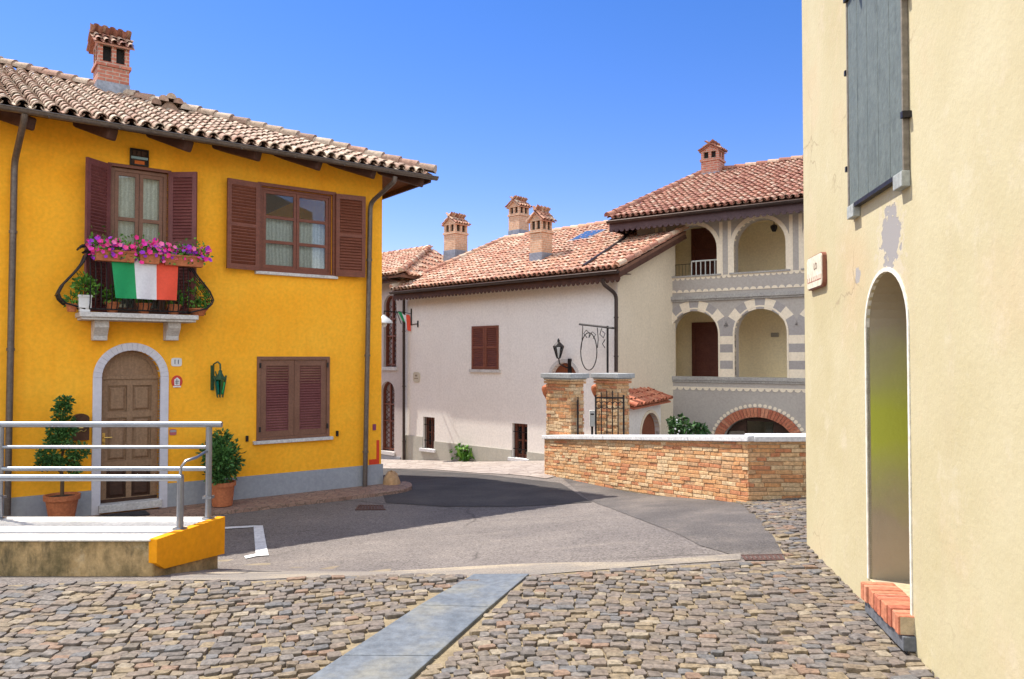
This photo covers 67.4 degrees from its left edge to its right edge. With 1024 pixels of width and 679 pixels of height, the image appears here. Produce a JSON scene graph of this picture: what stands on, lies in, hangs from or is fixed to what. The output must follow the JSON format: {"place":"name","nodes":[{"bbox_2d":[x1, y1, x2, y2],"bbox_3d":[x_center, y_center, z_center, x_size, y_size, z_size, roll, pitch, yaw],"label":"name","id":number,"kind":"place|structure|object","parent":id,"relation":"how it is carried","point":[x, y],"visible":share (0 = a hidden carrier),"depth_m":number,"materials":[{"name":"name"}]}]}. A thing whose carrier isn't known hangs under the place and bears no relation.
{"place":"outdoors","nodes":[
{"label":"outdoors","id":0,"kind":"place"},
{"bbox_2d":[82,481,411,516],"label":"pavement","id":1,"kind":"structure","parent":0,"point":[281,501],"depth_m":13.13,"materials":[{"name":"brown brick"}]},
{"bbox_2d":[32,394,90,516],"bbox_3d":[-6.608,1.744,11.262,0.747,1.914,0.505,1,-2,-42],"label":"topiary plant","id":2,"kind":"object","parent":1,"relation":"on","point":[61,503],"visible":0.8,"depth_m":11.20,"materials":[{"name":"green plant"}]},
{"bbox_2d":[0,516,224,575],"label":"access ramp","id":3,"kind":"structure","parent":1,"relation":"on","point":[94,546],"depth_m":6.75,"materials":[{"name":"concrete"}]},
{"bbox_2d":[0,421,222,530],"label":"metal railing","id":4,"kind":"object","parent":3,"relation":"on","point":[208,496],"visible":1,"depth_m":7.53,"materials":[{"name":"metal"}]},
{"bbox_2d":[98,510,149,516],"bbox_3d":[-5.967,2.704,11.822,0.660,0.018,0.340,1,-2,-37],"label":"doormat","id":5,"kind":"object","parent":1,"relation":"on","point":[136,513],"visible":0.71,"depth_m":11.83,"materials":[{"name":"black rubber"}]},
{"bbox_2d":[196,428,245,506],"bbox_3d":[-4.797,2.091,12.617,0.784,1.286,0.817,0,-1,0],"label":"potted bush","id":6,"kind":"object","parent":1,"relation":"on","point":[224,450],"visible":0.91,"depth_m":12.49,"materials":[{"name":"green plant"}]},
{"bbox_2d":[383,470,399,484],"bbox_3d":[-2.330,2.796,14.838,0.350,0.538,0.332,0,-1,0],"label":"corner stone","id":7,"kind":"object","parent":1,"relation":"on","point":[391,477],"visible":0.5,"depth_m":14.73,"materials":[{"name":"beige stone"}]},
{"bbox_2d":[218,559,390,570],"bbox_3d":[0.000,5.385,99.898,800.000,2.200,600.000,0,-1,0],"label":"ground","id":8,"kind":"structure","parent":0,"point":[332,567],"depth_m":7.73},
{"bbox_2d":[0,23,438,516],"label":"yellow house","id":9,"kind":"structure","parent":8,"relation":"on","point":[285,225],"depth_m":12.92,"materials":[{"name":"paint"}]},
{"bbox_2d":[63,290,78,311],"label":"potted plant","id":10,"kind":"object","parent":9,"relation":"on","point":[70,308],"visible":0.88,"depth_m":11.41,"materials":[{"name":"green plant"}]},
{"bbox_2d":[71,413,89,440],"bbox_3d":[-6.591,1.335,11.733,0.224,0.403,0.145,1,-2,-37],"label":"mailbox","id":11,"kind":"object","parent":9,"relation":"attached to","point":[82,433],"visible":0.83,"depth_m":11.70,"materials":[{"name":"brown metal"}]},
{"bbox_2d":[68,271,102,311],"bbox_3d":[-6.382,-0.726,11.521,0.439,0.630,0.472,0,-1,0],"label":"potted plant","id":12,"kind":"object","parent":9,"relation":"on","point":[83,300],"visible":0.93,"depth_m":11.46,"materials":[{"name":"green plant"}]},
{"bbox_2d":[102,285,121,312],"bbox_3d":[-6.119,-0.626,11.781,0.340,0.442,0.310,1,-2,-23],"label":"potted plant","id":13,"kind":"object","parent":9,"relation":"on","point":[109,297],"visible":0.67,"depth_m":11.73,"materials":[{"name":"green plant"}]},
{"bbox_2d":[85,226,144,262],"bbox_3d":[-6.019,-1.441,11.623,0.794,0.556,0.497,1,-2,-35],"label":"flower box","id":14,"kind":"object","parent":9,"relation":"attached to","point":[108,250],"visible":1,"depth_m":11.49,"materials":[{"name":"ceramic"}]},
{"bbox_2d":[100,351,158,503],"bbox_3d":[-6.137,1.380,12.320,0.843,2.397,0.131,1,-2,-37],"label":"front door","id":15,"kind":"structure","parent":9,"relation":"in","point":[129,378],"depth_m":12.33,"materials":[{"name":"beige wood"}]},
{"bbox_2d":[110,167,166,313],"bbox_3d":[-6.058,-1.560,12.436,0.838,2.346,0.144,1,-2,-37],"label":"balcony door","id":16,"kind":"structure","parent":9,"relation":"in","point":[138,197],"depth_m":12.43,"materials":[{"name":"brown wood"}]},
{"bbox_2d":[130,148,148,166],"bbox_3d":[-5.991,-2.925,12.346,0.275,0.269,0.051,1,-2,-37],"label":"wall vent","id":17,"kind":"object","parent":9,"relation":"attached to","point":[139,157],"depth_m":12.34,"materials":[{"name":"black metal"}]},
{"bbox_2d":[135,299,152,313],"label":"potted plant","id":18,"kind":"object","parent":9,"relation":"on","point":[145,306],"visible":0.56,"depth_m":11.99,"materials":[{"name":"brown plant"}]},
{"bbox_2d":[112,259,177,299],"bbox_3d":[-5.655,-0.944,11.839,0.956,0.653,0.053,1,-2,-39],"label":"flag","id":19,"kind":"object","parent":9,"relation":"hanging from","point":[136,280],"visible":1,"depth_m":11.83,"materials":[{"name":"multicoloured fabric"}]},
{"bbox_2d":[131,233,166,264],"bbox_3d":[-5.618,-1.411,11.875,0.535,0.549,0.378,1,-2,-28],"label":"flower box","id":20,"kind":"object","parent":9,"relation":"attached to","point":[148,255],"visible":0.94,"depth_m":11.81,"materials":[{"name":"ceramic"}]},
{"bbox_2d":[169,429,175,434],"bbox_3d":[-5.556,1.519,12.586,0.105,0.098,0.016,1,-2,-37],"label":"plaque","id":21,"kind":"object","parent":9,"relation":"attached to","point":[172,431],"visible":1,"depth_m":12.58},
{"bbox_2d":[165,290,184,314],"bbox_3d":[-5.424,-0.605,12.332,0.334,0.427,0.345,0,-1,0],"label":"potted plant","id":22,"kind":"object","parent":9,"relation":"on","point":[175,306],"visible":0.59,"depth_m":12.27,"materials":[{"name":"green plant"}]},
{"bbox_2d":[171,358,181,365],"bbox_3d":[-5.521,0.372,12.640,0.165,0.140,0.017,1,-2,-37],"label":"house number sign","id":23,"kind":"object","parent":9,"relation":"attached to","point":[176,361],"visible":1,"depth_m":12.63,"materials":[{"name":"white ceramic"}]},
{"bbox_2d":[171,375,182,387],"bbox_3d":[-5.511,0.692,12.636,0.172,0.204,0.022,1,-2,-37],"label":"round plaque","id":24,"kind":"object","parent":9,"relation":"attached to","point":[176,381],"visible":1,"depth_m":12.63,"materials":[{"name":"white ceramic"}]},
{"bbox_2d":[155,237,213,267],"bbox_3d":[-5.212,-1.392,12.169,0.855,0.468,0.393,1,-2,-38],"label":"flower box","id":25,"kind":"object","parent":9,"relation":"attached to","point":[177,255],"visible":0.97,"depth_m":12.13,"materials":[{"name":"ceramic"}]},
{"bbox_2d":[184,276,210,315],"bbox_3d":[-5.148,-0.712,12.584,0.422,0.685,0.423,1,-2,-28],"label":"potted plant","id":26,"kind":"object","parent":9,"relation":"on","point":[199,301],"visible":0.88,"depth_m":12.52,"materials":[{"name":"green plant"}]},
{"bbox_2d":[210,361,226,397],"bbox_3d":[-4.941,0.668,12.907,0.301,0.614,0.203,0,-1,0],"label":"wall lantern","id":27,"kind":"object","parent":9,"relation":"attached to","point":[219,379],"depth_m":12.89,"materials":[{"name":"green metal"}]},
{"bbox_2d":[261,186,330,274],"bbox_3d":[-3.951,-1.953,14.001,1.336,1.488,0.144,1,-2,-37],"label":"window","id":28,"kind":"structure","parent":9,"relation":"in","point":[294,244],"depth_m":13.98,"materials":[{"name":"red paint"}]},
{"bbox_2d":[369,440,378,464],"bbox_3d":[-2.648,2.168,14.759,0.214,0.459,0.004,1,-2,-37],"label":"red corner mark","id":29,"kind":"object","parent":9,"relation":"on","point":[373,461],"visible":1,"depth_m":14.79,"materials":[{"name":"paint"}]},
{"bbox_2d":[381,245,442,459],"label":"corner shop house","id":30,"kind":"structure","parent":8,"relation":"on","point":[402,264],"depth_m":26.99,"materials":[{"name":"white paint"}]},
{"bbox_2d":[383,381,394,450],"bbox_3d":[-4.235,2.691,26.983,0.783,2.451,0.140,-1,-2,44],"label":"arched window","id":31,"kind":"structure","parent":30,"relation":"in","point":[388,422],"depth_m":27.14,"materials":[{"name":"red paint"}]},
{"bbox_2d":[386,296,396,366],"bbox_3d":[-4.147,-0.291,26.971,0.730,2.520,0.140,-1,-2,44],"label":"arched window","id":32,"kind":"structure","parent":30,"relation":"in","point":[391,327],"depth_m":27.12,"materials":[{"name":"red paint"}]},
{"bbox_2d":[382,311,401,326],"bbox_3d":[-4.055,-0.683,25.804,1.167,0.557,0.598,1,-2,-41],"label":"street lamp","id":33,"kind":"object","parent":30,"relation":"attached to","point":[385,320],"visible":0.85,"depth_m":25.52,"materials":[{"name":"white metal"}]},
{"bbox_2d":[389,195,688,460],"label":"grey house","id":34,"kind":"structure","parent":8,"relation":"on","point":[498,318],"depth_m":22.90,"materials":[{"name":"paint"}]},
{"bbox_2d":[398,309,418,330],"bbox_3d":[-3.502,-0.661,25.997,0.847,0.767,0.158,-1,-2,24],"label":"flag","id":35,"kind":"object","parent":34,"relation":"attached to","point":[405,319],"visible":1,"depth_m":26.02,"materials":[{"name":"red fabric"}]},
{"bbox_2d":[413,372,419,381],"bbox_3d":[-3.207,1.260,25.773,0.340,0.340,0.033,-1,-2,44],"label":"wall plaque","id":36,"kind":"object","parent":34,"relation":"attached to","point":[416,376],"depth_m":25.75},
{"bbox_2d":[424,417,434,448],"bbox_3d":[-2.657,3.080,25.398,0.588,1.037,0.152,-1,-2,44],"label":"window","id":37,"kind":"structure","parent":34,"relation":"in","point":[429,424],"depth_m":25.49,"materials":[{"name":"red paint"}]},
{"bbox_2d":[513,423,526,457],"bbox_3d":[0.309,2.967,22.561,0.618,1.008,0.152,-1,-2,44],"label":"window","id":38,"kind":"structure","parent":34,"relation":"in","point":[520,431],"depth_m":22.66,"materials":[{"name":"red paint"}]},
{"bbox_2d":[553,338,571,372],"bbox_3d":[1.355,0.446,21.112,0.511,0.960,0.305,1,-2,-41],"label":"wall lantern","id":39,"kind":"object","parent":34,"relation":"attached to","point":[561,346],"depth_m":21.04,"materials":[{"name":"black metal"}]},
{"bbox_2d":[555,363,575,372],"bbox_3d":[1.560,1.843,21.454,0.968,2.380,0.060,-1,-2,44],"label":"arched door","id":40,"kind":"structure","parent":34,"relation":"in","point":[560,369],"depth_m":21.55,"materials":[{"name":"red wood"}]},
{"bbox_2d":[579,323,614,372],"bbox_3d":[2.182,0.241,19.929,0.974,1.364,0.640,0,-1,13],"label":"hanging sign","id":41,"kind":"object","parent":34,"relation":"attached to","point":[607,347],"visible":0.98,"depth_m":19.84,"materials":[{"name":"black metal"}]},
{"bbox_2d":[541,373,589,434],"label":"gate pillar","id":42,"kind":"structure","parent":8,"relation":"on","point":[564,391],"depth_m":16.64,"materials":[{"name":"beige brick"}]},
{"bbox_2d":[542,384,546,397],"bbox_3d":[0.788,1.218,17.087,0.260,0.460,0.253,0,-1,0],"label":"pillar lamp","id":43,"kind":"object","parent":42,"relation":"attached to","point":[544,389],"visible":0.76,"depth_m":17.01,"materials":[{"name":"ceramic"}]},
{"bbox_2d":[577,397,578,434],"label":"iron gate","id":44,"kind":"structure","parent":42,"relation":"attached to","point":[577,415],"depth_m":16.35,"materials":[{"name":"black metal"}]},
{"bbox_2d":[589,410,594,434],"bbox_3d":[1.796,2.301,17.196,0.120,1.431,0.106,0,-1,0],"label":"letter box","id":45,"kind":"object","parent":8,"relation":"on","point":[591,418],"visible":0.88,"depth_m":17.16,"materials":[{"name":"white metal"}]},
{"bbox_2d":[595,391,624,434],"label":"iron gate","id":46,"kind":"structure","parent":8,"relation":"on","point":[612,402],"depth_m":16.63,"materials":[{"name":"black metal"}]},
{"bbox_2d":[590,373,634,434],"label":"gate pillar","id":47,"kind":"structure","parent":8,"relation":"on","point":[609,383],"depth_m":17.29,"materials":[{"name":"beige brick"}]},
{"bbox_2d":[591,384,596,396],"bbox_3d":[1.948,1.244,17.687,0.260,0.460,0.253,0,-1,0],"label":"pillar lamp","id":48,"kind":"object","parent":47,"relation":"attached to","point":[593,389],"visible":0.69,"depth_m":17.61,"materials":[{"name":"ceramic"}]},
{"bbox_2d":[629,387,672,434],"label":"outbuilding","id":49,"kind":"structure","parent":8,"relation":"on","point":[645,411],"depth_m":20.15,"materials":[{"name":"paint"}]},
{"bbox_2d":[642,414,654,434],"bbox_3d":[3.532,3.389,20.399,0.080,2.882,1.060,-1,-2,36],"label":"door","id":50,"kind":"structure","parent":49,"relation":"in","point":[648,428],"depth_m":20.52,"materials":[{"name":"red wood"}]},
{"bbox_2d":[542,433,805,501],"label":"brick garden wall","id":51,"kind":"structure","parent":8,"relation":"on","point":[750,467],"depth_m":11.84,"materials":[{"name":"brick"}]},
{"bbox_2d":[665,413,695,434],"bbox_3d":[4.051,2.375,18.548,0.694,1.235,0.744,0,-1,0],"label":"garden shrub","id":52,"kind":"object","parent":8,"relation":"on","point":[674,424],"visible":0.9,"depth_m":18.45,"materials":[{"name":"green plant"}]},
{"bbox_2d":[582,139,805,434],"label":"loggia house","id":53,"kind":"structure","parent":8,"relation":"on","point":[738,309],"depth_m":21.49,"materials":[{"name":"grey paint"}]},
{"bbox_2d":[691,228,716,274],"bbox_3d":[5.955,-2.585,23.734,0.844,1.718,0.068,-1,-2,35],"label":"door","id":54,"kind":"structure","parent":53,"relation":"in","point":[703,243],"depth_m":23.75,"materials":[{"name":"red wood"}]},
{"bbox_2d":[692,322,717,376],"bbox_3d":[5.966,0.301,23.656,0.870,1.664,0.068,-1,-2,35],"label":"door","id":55,"kind":"structure","parent":53,"relation":"in","point":[704,334],"depth_m":23.65,"materials":[{"name":"red wood"}]},
{"bbox_2d":[726,417,788,434],"bbox_3d":[6.714,3.572,20.747,1.901,2.932,0.070,-1,-2,35],"label":"arched window","id":56,"kind":"structure","parent":53,"relation":"in","point":[742,425],"depth_m":20.80,"materials":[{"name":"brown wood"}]},
{"bbox_2d":[689,421,710,434],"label":"garden shrub","id":57,"kind":"object","parent":8,"relation":"on","point":[698,430],"visible":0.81,"depth_m":18.45,"materials":[{"name":"green plant"}]},
{"bbox_2d":[802,0,1023,678],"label":"cream house","id":58,"kind":"structure","parent":8,"relation":"on","point":[913,149],"depth_m":4.58,"materials":[{"name":"paint"}]},
{"bbox_2d":[807,252,826,290],"bbox_3d":[2.757,-0.612,6.959,0.044,0.303,0.556,0,-1,8],"label":"street name sign","id":59,"kind":"object","parent":58,"relation":"attached to","point":[816,271],"visible":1,"depth_m":6.84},
{"bbox_2d":[0,469,784,584],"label":"road","id":60,"kind":"structure","parent":0,"point":[344,535],"depth_m":9.13,"materials":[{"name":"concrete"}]},
{"bbox_2d":[225,525,252,528],"bbox_3d":[-3.935,2.682,10.980,0.482,0.018,0.169,0,-1,-10],"label":"road marking","id":61,"kind":"object","parent":60,"relation":"on","point":[238,527],"visible":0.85,"depth_m":10.97,"materials":[{"name":"white paint"}]},
{"bbox_2d":[244,553,255,557],"bbox_3d":[-3.013,2.493,8.848,0.135,0.028,0.318,1,-1,-21],"label":"road marking","id":62,"kind":"object","parent":60,"relation":"on","point":[249,556],"visible":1,"depth_m":8.86,"materials":[{"name":"white paint"}]},
{"bbox_2d":[253,525,268,555],"bbox_3d":[-3.267,2.579,9.948,0.138,0.150,2.447,0,-1,-20],"label":"road marking","id":63,"kind":"object","parent":60,"relation":"on","point":[260,544],"visible":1,"depth_m":9.85,"materials":[{"name":"white paint"}]},
{"bbox_2d":[355,505,385,509],"bbox_3d":[-2.287,2.739,12.520,0.554,0.062,0.601,0,-1,0],"label":"drain grate","id":64,"kind":"object","parent":60,"relation":"on","point":[366,506],"visible":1,"depth_m":12.45,"materials":[{"name":"metal"}]},
{"bbox_2d":[171,553,740,579],"bbox_3d":[-0.584,2.102,6.880,5.445,0.218,1.126,0,-1,0],"label":"asphalt patch","id":65,"kind":"object","parent":60,"relation":"on","point":[538,568],"visible":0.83,"depth_m":6.85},
{"bbox_2d":[383,468,590,505],"bbox_3d":[-1.450,3.249,17.942,3.436,1.023,12.248,0,-1,-12],"label":"asphalt patch","id":66,"kind":"object","parent":60,"relation":"on","point":[435,488],"visible":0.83,"depth_m":14.05,"materials":[{"name":"grey asphalt"}]},
{"bbox_2d":[563,478,784,557],"bbox_3d":[2.183,2.441,11.739,1.627,0.659,9.467,0,-1,-6],"label":"asphalt patch","id":67,"kind":"object","parent":60,"relation":"on","point":[730,527],"visible":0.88,"depth_m":9.38,"materials":[{"name":"grey asphalt"}]},
{"bbox_2d":[741,554,784,560],"bbox_3d":[2.310,2.002,7.040,0.410,0.025,0.200,0,-1,0],"label":"drain grate","id":68,"kind":"object","parent":60,"relation":"on","point":[762,558],"visible":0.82,"depth_m":7.02,"materials":[{"name":"metal"}]},
{"bbox_2d":[0,0,802,254],"label":"sky","id":69,"kind":"structure","parent":0,"point":[581,110],"materials":[{"name":"blue"}]},
{"bbox_2d":[2,502,907,678],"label":"joint sand","id":70,"kind":"structure","parent":0,"point":[450,650],"depth_m":5.21,"materials":[{"name":"sand"}]},
{"bbox_2d":[307,574,528,678],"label":"stone strip","id":71,"kind":"object","parent":70,"relation":"on","point":[414,643],"visible":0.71,"depth_m":5.02,"materials":[{"name":"grey stone"}]},
{"bbox_2d":[0,497,939,678],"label":"cobblestones","id":72,"kind":"structure","parent":70,"relation":"on","point":[67,627],"depth_m":5.19,"materials":[{"name":"grey stone"}]},
{"bbox_2d":[381,459,553,477],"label":"stone paving","id":73,"kind":"structure","parent":0,"point":[531,468],"depth_m":21.10,"materials":[{"name":"beige stone"}]},
{"bbox_2d":[449,443,474,461],"bbox_3d":[-1.569,3.557,24.020,1.132,0.653,0.544,-1,-2,40],"label":"weed plant","id":74,"kind":"object","parent":73,"relation":"on","point":[464,456],"visible":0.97,"depth_m":23.91,"materials":[{"name":"green plant"}]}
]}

